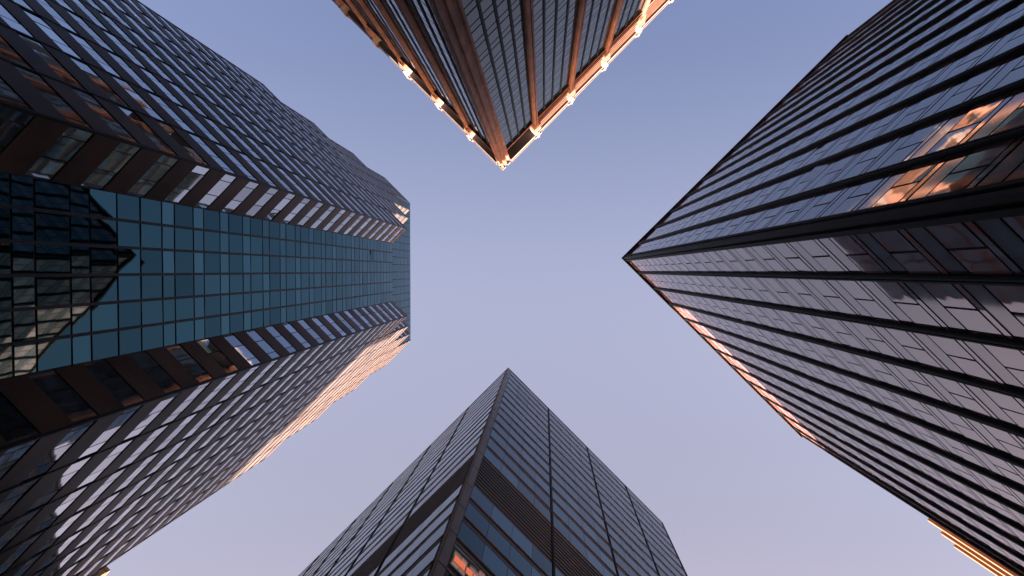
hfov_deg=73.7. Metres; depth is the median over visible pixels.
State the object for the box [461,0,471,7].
window
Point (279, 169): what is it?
window
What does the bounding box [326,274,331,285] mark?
strip window
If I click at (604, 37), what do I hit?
window
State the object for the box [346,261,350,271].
strip window
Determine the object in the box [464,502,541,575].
window
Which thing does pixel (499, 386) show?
window
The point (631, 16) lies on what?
window
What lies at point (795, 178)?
window
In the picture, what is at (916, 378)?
window
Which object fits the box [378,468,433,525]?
window
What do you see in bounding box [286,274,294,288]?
strip window
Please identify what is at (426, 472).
window
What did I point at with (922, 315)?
window
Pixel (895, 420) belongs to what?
window
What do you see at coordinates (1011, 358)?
window
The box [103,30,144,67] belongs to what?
window
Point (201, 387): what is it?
window
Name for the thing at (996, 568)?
office tower
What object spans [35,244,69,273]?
strip window
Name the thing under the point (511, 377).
window
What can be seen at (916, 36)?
window
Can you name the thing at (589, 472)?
window
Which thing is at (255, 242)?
strip window
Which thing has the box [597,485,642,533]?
window
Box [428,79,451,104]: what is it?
window
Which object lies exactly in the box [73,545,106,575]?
window
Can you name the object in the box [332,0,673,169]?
office tower
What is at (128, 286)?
strip window
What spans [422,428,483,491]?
window
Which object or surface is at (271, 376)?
window
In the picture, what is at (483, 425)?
window
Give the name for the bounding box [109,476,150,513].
window
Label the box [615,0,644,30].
window
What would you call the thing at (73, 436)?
window
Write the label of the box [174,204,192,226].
strip window
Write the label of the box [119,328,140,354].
strip window
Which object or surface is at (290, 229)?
strip window
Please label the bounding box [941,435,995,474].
window
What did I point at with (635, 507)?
window
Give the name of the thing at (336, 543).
window
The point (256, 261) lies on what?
strip window
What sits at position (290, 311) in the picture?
strip window
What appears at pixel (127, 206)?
strip window
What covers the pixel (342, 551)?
window
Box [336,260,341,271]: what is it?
strip window
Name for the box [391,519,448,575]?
window
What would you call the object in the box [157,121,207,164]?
window
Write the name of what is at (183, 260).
strip window
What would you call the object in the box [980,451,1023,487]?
window
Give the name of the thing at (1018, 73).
window
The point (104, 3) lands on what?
window
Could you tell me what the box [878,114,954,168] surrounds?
window
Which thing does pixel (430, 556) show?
window
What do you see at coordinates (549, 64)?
window
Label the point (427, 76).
window
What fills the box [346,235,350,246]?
strip window
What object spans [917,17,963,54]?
window
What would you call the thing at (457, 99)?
window
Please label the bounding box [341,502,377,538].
window
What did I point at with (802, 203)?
window
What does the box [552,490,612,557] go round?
window
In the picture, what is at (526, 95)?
window
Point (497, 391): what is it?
window
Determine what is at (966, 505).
window
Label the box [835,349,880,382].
window
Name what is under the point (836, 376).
window
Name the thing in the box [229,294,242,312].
strip window
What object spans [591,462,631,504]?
window
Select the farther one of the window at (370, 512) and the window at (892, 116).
the window at (370, 512)
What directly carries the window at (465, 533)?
in the office tower at (507, 472)
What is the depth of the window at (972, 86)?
26.00 m
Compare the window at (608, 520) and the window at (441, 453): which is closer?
the window at (608, 520)
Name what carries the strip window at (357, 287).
in the office tower at (204, 272)
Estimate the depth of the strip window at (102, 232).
36.36 m
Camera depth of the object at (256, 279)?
55.85 m
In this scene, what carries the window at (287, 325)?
in the office tower at (204, 272)
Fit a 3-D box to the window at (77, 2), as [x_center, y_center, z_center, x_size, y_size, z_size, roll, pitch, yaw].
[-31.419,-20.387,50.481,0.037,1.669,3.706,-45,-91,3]
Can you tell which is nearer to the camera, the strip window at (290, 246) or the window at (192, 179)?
the window at (192, 179)
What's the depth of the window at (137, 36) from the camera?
58.10 m
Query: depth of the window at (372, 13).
88.01 m
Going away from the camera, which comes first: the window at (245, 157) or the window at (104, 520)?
the window at (104, 520)
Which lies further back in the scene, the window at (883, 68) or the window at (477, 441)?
the window at (477, 441)
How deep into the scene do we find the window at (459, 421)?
89.86 m
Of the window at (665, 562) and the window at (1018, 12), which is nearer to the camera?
the window at (1018, 12)
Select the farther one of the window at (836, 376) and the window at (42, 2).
the window at (836, 376)
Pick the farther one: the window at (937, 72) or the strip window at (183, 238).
the strip window at (183, 238)
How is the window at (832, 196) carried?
in the office tower at (825, 253)
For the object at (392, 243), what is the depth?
133.36 m
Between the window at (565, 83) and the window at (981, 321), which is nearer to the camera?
the window at (981, 321)
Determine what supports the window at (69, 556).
in the office tower at (204, 272)
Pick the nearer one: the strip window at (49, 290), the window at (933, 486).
the strip window at (49, 290)
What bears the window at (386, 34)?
in the office tower at (494, 81)
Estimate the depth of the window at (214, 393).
47.03 m
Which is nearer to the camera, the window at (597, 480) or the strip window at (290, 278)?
the strip window at (290, 278)
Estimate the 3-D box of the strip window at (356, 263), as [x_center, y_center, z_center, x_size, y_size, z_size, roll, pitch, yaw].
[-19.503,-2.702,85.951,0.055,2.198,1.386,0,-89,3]
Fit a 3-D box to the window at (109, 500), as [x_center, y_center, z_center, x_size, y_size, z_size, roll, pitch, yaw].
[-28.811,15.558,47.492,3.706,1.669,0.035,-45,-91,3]
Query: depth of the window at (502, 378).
89.90 m
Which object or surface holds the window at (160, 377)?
in the office tower at (204, 272)
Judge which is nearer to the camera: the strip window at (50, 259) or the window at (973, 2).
the strip window at (50, 259)
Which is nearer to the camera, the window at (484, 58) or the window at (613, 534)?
the window at (484, 58)
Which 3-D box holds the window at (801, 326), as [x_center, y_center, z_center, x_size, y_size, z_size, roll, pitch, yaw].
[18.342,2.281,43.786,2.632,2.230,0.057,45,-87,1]
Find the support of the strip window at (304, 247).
in the office tower at (204, 272)
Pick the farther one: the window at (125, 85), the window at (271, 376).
the window at (271, 376)
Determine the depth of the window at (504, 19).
58.27 m
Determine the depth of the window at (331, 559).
77.84 m
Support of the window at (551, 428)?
in the office tower at (507, 472)
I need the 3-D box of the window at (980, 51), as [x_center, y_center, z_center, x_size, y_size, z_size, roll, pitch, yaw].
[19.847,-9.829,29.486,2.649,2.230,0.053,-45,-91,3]
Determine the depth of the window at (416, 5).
55.21 m
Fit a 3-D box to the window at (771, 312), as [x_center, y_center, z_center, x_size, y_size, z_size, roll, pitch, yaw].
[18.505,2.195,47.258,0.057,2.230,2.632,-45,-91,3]
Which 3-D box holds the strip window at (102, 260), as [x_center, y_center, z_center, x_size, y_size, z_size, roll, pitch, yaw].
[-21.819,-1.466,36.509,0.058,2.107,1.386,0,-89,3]
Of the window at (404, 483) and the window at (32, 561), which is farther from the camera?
the window at (404, 483)
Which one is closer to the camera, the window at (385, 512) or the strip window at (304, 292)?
the strip window at (304, 292)
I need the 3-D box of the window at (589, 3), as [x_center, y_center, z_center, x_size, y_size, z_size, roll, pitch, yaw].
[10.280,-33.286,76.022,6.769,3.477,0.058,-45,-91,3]
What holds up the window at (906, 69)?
in the office tower at (825, 253)
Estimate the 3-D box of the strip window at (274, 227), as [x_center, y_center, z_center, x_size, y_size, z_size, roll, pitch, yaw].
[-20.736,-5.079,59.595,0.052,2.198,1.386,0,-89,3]
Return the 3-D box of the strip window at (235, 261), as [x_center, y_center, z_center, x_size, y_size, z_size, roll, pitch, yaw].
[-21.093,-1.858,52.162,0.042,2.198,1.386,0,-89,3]
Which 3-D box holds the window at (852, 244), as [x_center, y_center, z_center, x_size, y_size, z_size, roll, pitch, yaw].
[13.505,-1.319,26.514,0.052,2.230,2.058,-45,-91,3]
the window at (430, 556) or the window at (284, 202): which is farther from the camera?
the window at (284, 202)
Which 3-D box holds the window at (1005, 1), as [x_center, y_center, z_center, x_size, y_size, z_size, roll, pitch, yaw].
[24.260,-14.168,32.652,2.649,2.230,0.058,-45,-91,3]
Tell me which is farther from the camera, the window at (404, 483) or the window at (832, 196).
the window at (404, 483)
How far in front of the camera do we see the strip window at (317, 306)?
70.89 m
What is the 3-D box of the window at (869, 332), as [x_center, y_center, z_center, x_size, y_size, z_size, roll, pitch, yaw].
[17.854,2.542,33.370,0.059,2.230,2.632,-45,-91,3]
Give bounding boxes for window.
[0,4,33,37]
[0,36,31,68]
[0,78,31,109]
[0,106,33,151]
[0,394,38,443]
[0,440,36,478]
[0,478,39,518]
[0,508,41,550]
[0,533,41,574]
[13,0,32,10]
[13,65,91,128]
[14,553,42,575]
[17,33,86,90]
[21,8,80,58]
[22,420,95,481]
[25,126,92,178]
[27,457,90,511]
[29,371,96,422]
[31,486,87,535]
[32,511,83,556]
[34,0,406,575]
[34,179,68,211]
[35,212,68,242]
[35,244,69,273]
[35,531,81,572]
[36,277,69,305]
[36,307,69,338]
[37,0,77,33]
[37,338,70,370]
[48,548,79,575]
[65,9,114,52]
[66,30,119,76]
[69,56,127,106]
[70,185,87,213]
[70,216,88,243]
[71,246,88,272]
[71,277,89,303]
[72,88,137,142]
[72,306,89,333]
[72,335,90,363]
[73,0,109,31]
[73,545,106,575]
[74,468,125,513]
[74,511,116,549]
[74,529,111,563]
[75,440,132,489]
[75,492,119,532]
[77,405,141,459]
[81,142,139,188]
[84,360,142,405]
[89,189,115,217]
[90,218,115,244]
[90,247,116,272]
[91,276,116,301]
[91,304,117,331]
[92,331,117,360]
[98,11,138,47]
[99,0,132,29]
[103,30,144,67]
[103,513,138,545]
[106,496,143,530]
[107,51,154,92]
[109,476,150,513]
[111,75,163,120]
[114,452,159,492]
[117,105,175,154]
[117,194,138,220]
[117,221,139,246]
[117,249,139,272]
[117,425,168,469]
[118,276,139,300]
[118,302,140,327]
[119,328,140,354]
[122,12,156,43]
[123,392,179,440]
[127,28,164,61]
[127,155,177,196]
[129,352,180,392]
[134,47,173,82]
[135,482,168,512]
[139,67,182,105]
[139,462,177,496]
[140,198,160,222]
[140,224,160,247]
[141,250,161,272]
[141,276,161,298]
[141,300,162,324]
[142,325,162,350]
[144,440,185,477]
[148,92,193,132]
[152,413,197,453]
[153,43,187,74]
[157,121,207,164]
[160,61,195,93]
[161,382,210,425]
[165,165,209,202]
[166,345,211,381]
[166,450,200,481]
[169,82,206,116]
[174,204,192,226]
[174,228,192,249]
[174,428,210,461]
[175,252,192,272]
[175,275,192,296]
[175,298,193,319]
[176,321,193,343]
[177,105,219,142]
[182,403,222,439]
[188,133,234,173]
[191,373,236,413]
[193,94,228,126]
[196,174,235,207]
[196,418,231,450]
[197,339,237,372]
[203,117,241,151]
[203,209,219,230]
[204,231,219,251]
[204,253,219,272]
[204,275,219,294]
[204,296,219,315]
[205,317,220,337]
[206,394,244,428]
[215,143,257,180]
[218,366,258,402]
[222,182,258,212]
[223,334,260,364]
[226,127,261,159]
[229,214,241,232]
[229,234,241,252]
[229,254,242,272]
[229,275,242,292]
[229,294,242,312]
[229,386,263,417]
[230,314,242,332]
[238,152,276,186]
[242,359,278,392]
[245,188,278,216]
[246,330,279,358]
[250,218,261,235]
[250,237,261,253]
[251,256,261,271]
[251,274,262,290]
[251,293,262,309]
[251,311,262,328]
[260,161,294,192]
[260,354,294,385]
[264,193,295,219]
[266,326,296,352]
[269,221,279,237]
[269,239,279,254]
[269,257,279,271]
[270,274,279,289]
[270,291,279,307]
[270,308,279,324]
[276,167,308,196]
[282,198,309,222]
[283,323,310,347]
[286,224,294,239]
[286,241,294,255]
[286,257,294,271]
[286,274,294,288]
[286,290,294,304]
[286,306,295,321]
[297,202,322,225]
[298,320,324,342]
[300,227,308,241]
[300,243,308,256]
[301,258,308,271]
[301,274,308,287]
[301,289,308,302]
[301,304,308,318]
[304,543,336,575]
[310,206,335,228]
[311,317,335,338]
[313,229,320,242]
[314,244,320,257]
[314,259,320,271]
[314,274,320,286]
[314,288,321,301]
[314,303,321,316]
[314,541,349,575]
[316,530,357,571]
[318,551,342,575]
[325,231,331,244]
[325,245,331,257]
[325,260,331,271]
[325,519,365,559]
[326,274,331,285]
[326,287,331,299]
[326,301,332,313]
[327,524,377,575]
[330,535,370,575]
[332,512,370,550]
[334,550,360,575]
[335,512,385,563]
[336,233,341,245]
[336,247,341,258]
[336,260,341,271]
[336,273,341,284]
[336,286,341,298]
[336,300,341,311]
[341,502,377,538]
[345,501,392,549]
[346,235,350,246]
[346,248,350,258]
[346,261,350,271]
[346,273,350,284]
[346,286,350,296]
[346,298,350,309]
[346,516,406,575]
[351,502,414,567]
[352,492,398,539]
[354,237,358,247]
[354,261,359,271]
[355,273,359,283]
[355,285,359,295]
[360,483,404,528]
[362,491,420,550]
[364,0,385,21]
[364,1,392,32]
[367,477,408,518]
[371,480,426,536]
[372,13,399,43]
[375,469,413,507]
[377,484,462,573]
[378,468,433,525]
[379,501,455,575]
[380,25,404,51]
[380,463,417,500]
[381,0,412,34]
[383,0,406,23]
[386,9,419,46]
[386,34,410,60]
[387,462,436,512]
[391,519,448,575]
[392,43,415,68]
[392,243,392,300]
[393,21,425,57]
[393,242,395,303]
[394,453,441,501]
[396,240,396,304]
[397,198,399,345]
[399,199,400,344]
[401,34,430,66]
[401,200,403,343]
[401,446,445,490]
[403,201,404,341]
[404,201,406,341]
[406,0,444,39]
[406,439,449,482]
[406,541,440,575]
[407,3,450,53]
[407,44,435,75]
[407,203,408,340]
[407,447,476,518]
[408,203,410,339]
[412,432,453,473]
[413,54,440,84]
[414,0,437,23]
[415,19,455,65]
[415,438,479,504]
[416,425,457,467]
[418,62,443,90]
[421,421,459,459]
[422,33,460,76]
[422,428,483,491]
[424,72,447,97]
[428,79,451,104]
[428,421,486,480]
[429,46,464,86]
[433,87,453,108]
[434,413,489,469]
[435,58,468,95]
[439,407,491,460]
[440,68,472,104]
[444,402,493,451]
[445,78,475,111]
[448,396,495,444]
[449,86,478,118]
[449,544,486,575]
[452,391,497,437]
[454,95,480,123]
[454,555,465,570]
[455,386,499,431]
[457,101,483,130]
[458,521,515,575]
[459,383,500,424]
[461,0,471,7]
[461,109,485,135]
[463,378,502,417]
[464,0,492,26]
[464,115,488,141]
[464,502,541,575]
[466,567,472,575]
[467,121,489,144]
[470,0,514,42]
[471,486,551,575]
[475,0,521,55]
[479,13,522,68]
[482,28,524,78]
[484,448,550,521]
[486,41,525,88]
[487,438,549,506]
[489,53,526,98]
[491,429,549,494]
[492,63,526,105]
[493,422,549,482]
[494,74,527,113]
[496,82,528,120]
[496,414,549,472]
[498,90,528,126]
[498,408,548,462]
[500,98,529,131]
[500,402,548,453]
[502,105,530,137]
[502,397,548,446]
[504,111,530,141]
[504,392,548,439]
[505,117,530,146]
[505,387,547,431]
[507,383,547,425]
[508,379,547,420]
[510,372,547,410]
[510,375,547,415]
[533,0,548,15]
[534,0,562,29]
[534,0,575,41]
[535,0,577,53]
[535,12,576,63]
[536,25,574,72]
[536,35,573,81]
[536,45,572,88]
[537,55,570,96]
[537,64,569,102]
[537,72,568,108]
[538,79,567,114]
[549,410,586,449]
[549,414,588,456]
[550,420,589,462]
[550,426,591,470]
[550,431,593,478]
[550,437,595,486]
[551,445,597,495]
[551,452,600,506]
[551,460,602,516]
[552,470,605,528]
[552,479,608,542]
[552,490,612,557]
[553,502,616,574]
[553,515,612,575]
[575,41,605,76]
[576,31,608,69]
[578,22,610,61]
[579,12,613,53]
[580,1,616,44]
[582,0,616,34]
[584,0,607,23]
[586,0,597,11]
[588,449,625,488]
[590,456,628,496]
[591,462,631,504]
[593,469,635,514]
[595,476,638,523]
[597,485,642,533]
[599,493,646,544]
[602,504,651,557]
[604,514,656,571]
[607,525,656,575]
[610,538,647,575]
[613,2,643,38]
[613,551,637,575]
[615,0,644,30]
[617,567,625,575]
[618,0,638,20]
[621,0,631,10]
[627,488,662,525]
[630,496,667,535]
[633,504,671,544]
[636,512,676,555]
[640,522,682,567]
[644,532,685,575]
[648,543,680,575]
[652,554,673,575]
[720,250,750,271]
[732,277,766,302]
[734,248,769,271]
[735,207,770,233]
[747,278,784,305]
[750,178,786,207]
[752,245,790,272]
[753,201,792,229]
[763,308,798,334]
[764,278,806,308]
[766,170,807,202]
[773,243,817,272]
[774,194,818,225]
[779,310,819,339]
[783,144,821,174]
[784,279,832,312]
[787,160,834,196]
[794,338,829,365]
[798,239,850,272]
[799,184,852,220]
[800,314,843,345]
[804,132,846,165]
[807,279,862,316]
[812,148,865,188]
[814,344,853,373]
[819,109,856,139]
[823,318,872,352]
[825,369,861,397]
[827,118,876,156]
[830,235,893,272]
[831,172,894,214]
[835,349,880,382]
[837,280,901,322]
[841,133,904,179]
[842,94,885,128]
[846,376,887,407]
[850,322,908,361]
[852,73,893,106]
[855,102,912,145]
[856,400,891,427]
[861,356,913,393]
[862,56,899,86]
[864,420,898,447]
[868,76,919,116]
[871,229,948,273]
[871,385,918,419]
[872,157,950,206]
[874,282,950,329]
[878,56,924,92]
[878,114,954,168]
[879,409,921,441]
[885,328,952,372]
[886,430,925,460]
[888,38,928,71]
[891,81,957,130]
[892,448,927,476]
[894,365,953,406]
[896,23,932,53]
[901,55,960,100]
[902,396,954,434]
[907,421,955,456]
[910,34,962,75]
[912,442,955,475]
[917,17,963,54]
[917,461,957,492]
[921,283,1015,339]
[921,477,957,505]
[922,2,965,37]
[926,221,1023,273]
[927,89,1020,153]
[927,136,1023,195]
[928,0,956,21]
[928,335,1008,387]
[934,376,1003,423]
[936,55,1015,112]
[937,408,999,451]
[941,29,1011,81]
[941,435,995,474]
[944,457,993,494]
[945,475,990,509]
[947,8,1008,55]
[948,492,988,523]
[950,506,987,535]
[953,0,997,33]
[956,0,981,16]
[978,522,1020,555]
[978,534,1017,565]
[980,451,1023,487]
[980,474,1023,509]
[980,493,1023,527]
[981,510,1023,543]
[982,389,1023,429]
[982,424,1023,461]
[983,344,1023,384]
[984,285,1023,323]
[990,102,1023,134]
[991,59,1023,90]
[992,27,1023,57]
[993,0,1010,10]
[994,1,1023,30]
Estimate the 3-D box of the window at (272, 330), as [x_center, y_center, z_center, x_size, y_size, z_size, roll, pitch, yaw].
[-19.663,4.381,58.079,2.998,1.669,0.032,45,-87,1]
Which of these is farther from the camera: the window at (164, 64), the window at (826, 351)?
the window at (164, 64)
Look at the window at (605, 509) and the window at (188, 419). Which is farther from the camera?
the window at (605, 509)
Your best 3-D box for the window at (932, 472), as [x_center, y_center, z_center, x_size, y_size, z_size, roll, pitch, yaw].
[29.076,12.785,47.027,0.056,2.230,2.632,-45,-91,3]
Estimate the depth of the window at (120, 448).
39.60 m
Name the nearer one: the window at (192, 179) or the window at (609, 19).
the window at (192, 179)
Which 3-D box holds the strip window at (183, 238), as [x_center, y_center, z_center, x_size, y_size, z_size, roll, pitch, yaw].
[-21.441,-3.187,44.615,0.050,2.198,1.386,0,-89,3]
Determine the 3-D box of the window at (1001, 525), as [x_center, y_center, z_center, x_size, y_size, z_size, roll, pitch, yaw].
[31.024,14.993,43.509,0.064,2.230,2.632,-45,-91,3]
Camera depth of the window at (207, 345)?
46.84 m
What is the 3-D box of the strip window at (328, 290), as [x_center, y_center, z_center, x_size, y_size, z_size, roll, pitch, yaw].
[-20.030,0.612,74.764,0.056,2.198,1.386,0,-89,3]
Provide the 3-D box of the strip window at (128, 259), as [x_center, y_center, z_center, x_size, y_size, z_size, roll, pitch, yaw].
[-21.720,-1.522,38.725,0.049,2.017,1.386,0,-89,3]
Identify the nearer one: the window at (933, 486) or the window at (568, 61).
the window at (933, 486)
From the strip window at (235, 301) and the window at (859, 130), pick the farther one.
the strip window at (235, 301)
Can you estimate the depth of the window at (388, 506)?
74.09 m
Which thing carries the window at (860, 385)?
in the office tower at (825, 253)
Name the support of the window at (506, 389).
in the office tower at (507, 472)
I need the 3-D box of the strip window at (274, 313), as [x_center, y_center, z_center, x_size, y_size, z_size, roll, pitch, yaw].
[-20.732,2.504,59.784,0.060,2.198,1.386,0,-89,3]
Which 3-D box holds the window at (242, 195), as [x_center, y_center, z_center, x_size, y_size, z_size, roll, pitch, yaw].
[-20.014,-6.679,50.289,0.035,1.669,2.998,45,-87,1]
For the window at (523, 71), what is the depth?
76.57 m
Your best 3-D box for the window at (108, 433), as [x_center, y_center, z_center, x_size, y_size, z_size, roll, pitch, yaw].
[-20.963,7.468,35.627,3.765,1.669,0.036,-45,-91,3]
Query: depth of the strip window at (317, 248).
70.88 m
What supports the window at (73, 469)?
in the office tower at (204, 272)
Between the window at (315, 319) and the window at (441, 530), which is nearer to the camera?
the window at (441, 530)
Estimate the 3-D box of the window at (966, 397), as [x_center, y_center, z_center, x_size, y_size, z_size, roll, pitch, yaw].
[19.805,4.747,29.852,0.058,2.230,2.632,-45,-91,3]
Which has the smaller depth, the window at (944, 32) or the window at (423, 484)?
the window at (944, 32)
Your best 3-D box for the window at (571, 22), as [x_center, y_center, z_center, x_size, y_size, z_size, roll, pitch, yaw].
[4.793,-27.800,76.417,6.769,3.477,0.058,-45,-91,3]
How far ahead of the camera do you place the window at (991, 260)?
19.42 m
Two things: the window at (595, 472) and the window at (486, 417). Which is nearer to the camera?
the window at (486, 417)
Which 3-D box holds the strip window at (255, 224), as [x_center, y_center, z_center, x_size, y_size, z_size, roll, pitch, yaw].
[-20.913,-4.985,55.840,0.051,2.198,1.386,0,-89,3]
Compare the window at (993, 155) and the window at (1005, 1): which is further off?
the window at (1005, 1)
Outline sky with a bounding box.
[105,0,995,575]
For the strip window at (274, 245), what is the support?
in the office tower at (204, 272)
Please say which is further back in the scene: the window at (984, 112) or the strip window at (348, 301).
the strip window at (348, 301)
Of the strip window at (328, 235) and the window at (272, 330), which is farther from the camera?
the strip window at (328, 235)
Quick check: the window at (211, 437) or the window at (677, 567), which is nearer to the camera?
the window at (211, 437)
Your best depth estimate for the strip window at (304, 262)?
67.04 m
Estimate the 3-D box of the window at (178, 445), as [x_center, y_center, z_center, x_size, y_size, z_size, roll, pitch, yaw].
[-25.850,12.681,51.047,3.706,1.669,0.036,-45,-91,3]
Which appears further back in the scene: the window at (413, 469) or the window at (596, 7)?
the window at (413, 469)
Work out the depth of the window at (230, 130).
57.79 m
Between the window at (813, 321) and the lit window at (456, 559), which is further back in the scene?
the window at (813, 321)
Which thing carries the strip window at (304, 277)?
in the office tower at (204, 272)
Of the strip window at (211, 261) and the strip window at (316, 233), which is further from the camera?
the strip window at (316, 233)
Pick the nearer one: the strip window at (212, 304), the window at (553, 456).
the strip window at (212, 304)
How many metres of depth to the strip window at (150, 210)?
40.79 m
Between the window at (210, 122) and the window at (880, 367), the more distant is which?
the window at (210, 122)
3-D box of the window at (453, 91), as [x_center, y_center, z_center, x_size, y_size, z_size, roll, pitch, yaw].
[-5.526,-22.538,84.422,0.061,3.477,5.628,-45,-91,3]
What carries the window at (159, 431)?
in the office tower at (204, 272)
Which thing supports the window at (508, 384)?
in the office tower at (507, 472)
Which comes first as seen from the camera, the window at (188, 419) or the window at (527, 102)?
the window at (188, 419)
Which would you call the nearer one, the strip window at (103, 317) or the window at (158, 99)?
the strip window at (103, 317)
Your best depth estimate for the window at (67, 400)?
31.77 m
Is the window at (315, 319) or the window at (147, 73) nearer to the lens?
the window at (147, 73)
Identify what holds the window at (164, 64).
in the office tower at (204, 272)
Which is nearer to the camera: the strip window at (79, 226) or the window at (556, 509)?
the strip window at (79, 226)
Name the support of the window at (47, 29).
in the office tower at (204, 272)
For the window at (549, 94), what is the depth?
98.43 m
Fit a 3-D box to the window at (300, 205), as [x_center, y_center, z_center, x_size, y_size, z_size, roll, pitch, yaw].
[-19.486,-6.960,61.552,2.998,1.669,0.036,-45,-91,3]
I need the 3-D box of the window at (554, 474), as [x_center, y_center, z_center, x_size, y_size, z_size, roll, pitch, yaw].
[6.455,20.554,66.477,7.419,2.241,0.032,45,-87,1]
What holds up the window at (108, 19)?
in the office tower at (204, 272)
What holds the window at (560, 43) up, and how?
in the office tower at (494, 81)
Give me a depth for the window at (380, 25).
92.10 m
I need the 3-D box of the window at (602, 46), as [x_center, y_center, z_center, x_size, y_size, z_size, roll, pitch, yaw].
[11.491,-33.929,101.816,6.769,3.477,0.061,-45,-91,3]
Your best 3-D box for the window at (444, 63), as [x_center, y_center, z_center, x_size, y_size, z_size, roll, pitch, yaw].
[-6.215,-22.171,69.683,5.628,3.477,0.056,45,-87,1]
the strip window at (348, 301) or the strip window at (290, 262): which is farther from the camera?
the strip window at (348, 301)
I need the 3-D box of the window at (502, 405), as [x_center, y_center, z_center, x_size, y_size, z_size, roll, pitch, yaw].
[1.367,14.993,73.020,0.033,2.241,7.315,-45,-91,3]
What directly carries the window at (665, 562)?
in the office tower at (507, 472)
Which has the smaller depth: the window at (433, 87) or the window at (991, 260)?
the window at (991, 260)
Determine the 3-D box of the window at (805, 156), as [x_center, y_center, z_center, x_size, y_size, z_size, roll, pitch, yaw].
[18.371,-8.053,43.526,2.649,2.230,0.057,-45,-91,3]
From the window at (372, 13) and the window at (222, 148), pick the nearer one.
the window at (222, 148)
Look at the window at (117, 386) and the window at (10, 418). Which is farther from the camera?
the window at (117, 386)
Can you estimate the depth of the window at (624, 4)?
90.92 m
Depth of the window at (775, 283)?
40.18 m
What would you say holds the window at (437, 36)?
in the office tower at (494, 81)
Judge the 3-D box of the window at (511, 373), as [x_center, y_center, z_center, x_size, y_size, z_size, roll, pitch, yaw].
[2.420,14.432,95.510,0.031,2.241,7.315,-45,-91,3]
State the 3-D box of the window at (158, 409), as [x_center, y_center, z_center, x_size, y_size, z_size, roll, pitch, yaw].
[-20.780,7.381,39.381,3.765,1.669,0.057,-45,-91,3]
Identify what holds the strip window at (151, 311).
in the office tower at (204, 272)
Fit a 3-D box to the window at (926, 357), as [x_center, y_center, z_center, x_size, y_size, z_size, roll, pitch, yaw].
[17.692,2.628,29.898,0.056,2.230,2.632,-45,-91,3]
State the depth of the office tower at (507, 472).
59.23 m
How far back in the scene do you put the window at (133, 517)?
59.20 m
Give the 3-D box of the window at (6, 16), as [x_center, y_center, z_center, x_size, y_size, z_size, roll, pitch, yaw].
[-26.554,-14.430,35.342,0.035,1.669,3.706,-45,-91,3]
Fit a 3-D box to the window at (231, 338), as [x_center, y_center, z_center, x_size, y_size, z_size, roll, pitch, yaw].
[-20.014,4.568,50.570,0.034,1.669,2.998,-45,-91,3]
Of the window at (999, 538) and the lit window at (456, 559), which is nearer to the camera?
the lit window at (456, 559)
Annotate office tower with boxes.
[0,0,410,575]
[92,566,109,575]
[299,368,687,575]
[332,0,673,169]
[622,0,1023,575]
[927,518,1017,575]
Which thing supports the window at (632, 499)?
in the office tower at (507, 472)
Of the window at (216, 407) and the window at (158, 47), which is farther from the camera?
the window at (158, 47)
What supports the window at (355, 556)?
in the office tower at (507, 472)
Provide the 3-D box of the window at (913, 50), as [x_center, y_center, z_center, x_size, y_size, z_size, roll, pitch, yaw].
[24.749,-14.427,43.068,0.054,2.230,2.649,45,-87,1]
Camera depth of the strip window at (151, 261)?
40.90 m
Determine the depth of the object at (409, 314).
150.12 m
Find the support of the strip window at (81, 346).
in the office tower at (204, 272)
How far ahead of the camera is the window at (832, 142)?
39.83 m
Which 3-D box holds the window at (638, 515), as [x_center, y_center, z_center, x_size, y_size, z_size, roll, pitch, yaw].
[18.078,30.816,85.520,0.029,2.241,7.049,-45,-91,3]
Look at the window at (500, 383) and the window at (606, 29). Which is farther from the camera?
the window at (606, 29)
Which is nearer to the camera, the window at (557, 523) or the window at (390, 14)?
the window at (557, 523)
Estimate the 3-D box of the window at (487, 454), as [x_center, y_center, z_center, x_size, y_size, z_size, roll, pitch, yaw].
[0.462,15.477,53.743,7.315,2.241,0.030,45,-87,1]
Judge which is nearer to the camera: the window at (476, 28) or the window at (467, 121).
the window at (476, 28)
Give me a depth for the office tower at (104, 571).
97.89 m
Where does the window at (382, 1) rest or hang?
in the office tower at (494, 81)
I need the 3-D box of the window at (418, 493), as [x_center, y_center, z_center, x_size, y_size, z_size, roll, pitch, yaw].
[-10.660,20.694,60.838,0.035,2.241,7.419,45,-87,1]
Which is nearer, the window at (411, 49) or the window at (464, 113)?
the window at (411, 49)
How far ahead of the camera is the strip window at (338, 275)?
78.32 m
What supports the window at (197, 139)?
in the office tower at (204, 272)
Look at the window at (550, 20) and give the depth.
69.02 m
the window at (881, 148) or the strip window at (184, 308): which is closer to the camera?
the window at (881, 148)
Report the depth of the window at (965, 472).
39.98 m
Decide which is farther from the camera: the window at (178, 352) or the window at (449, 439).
the window at (449, 439)

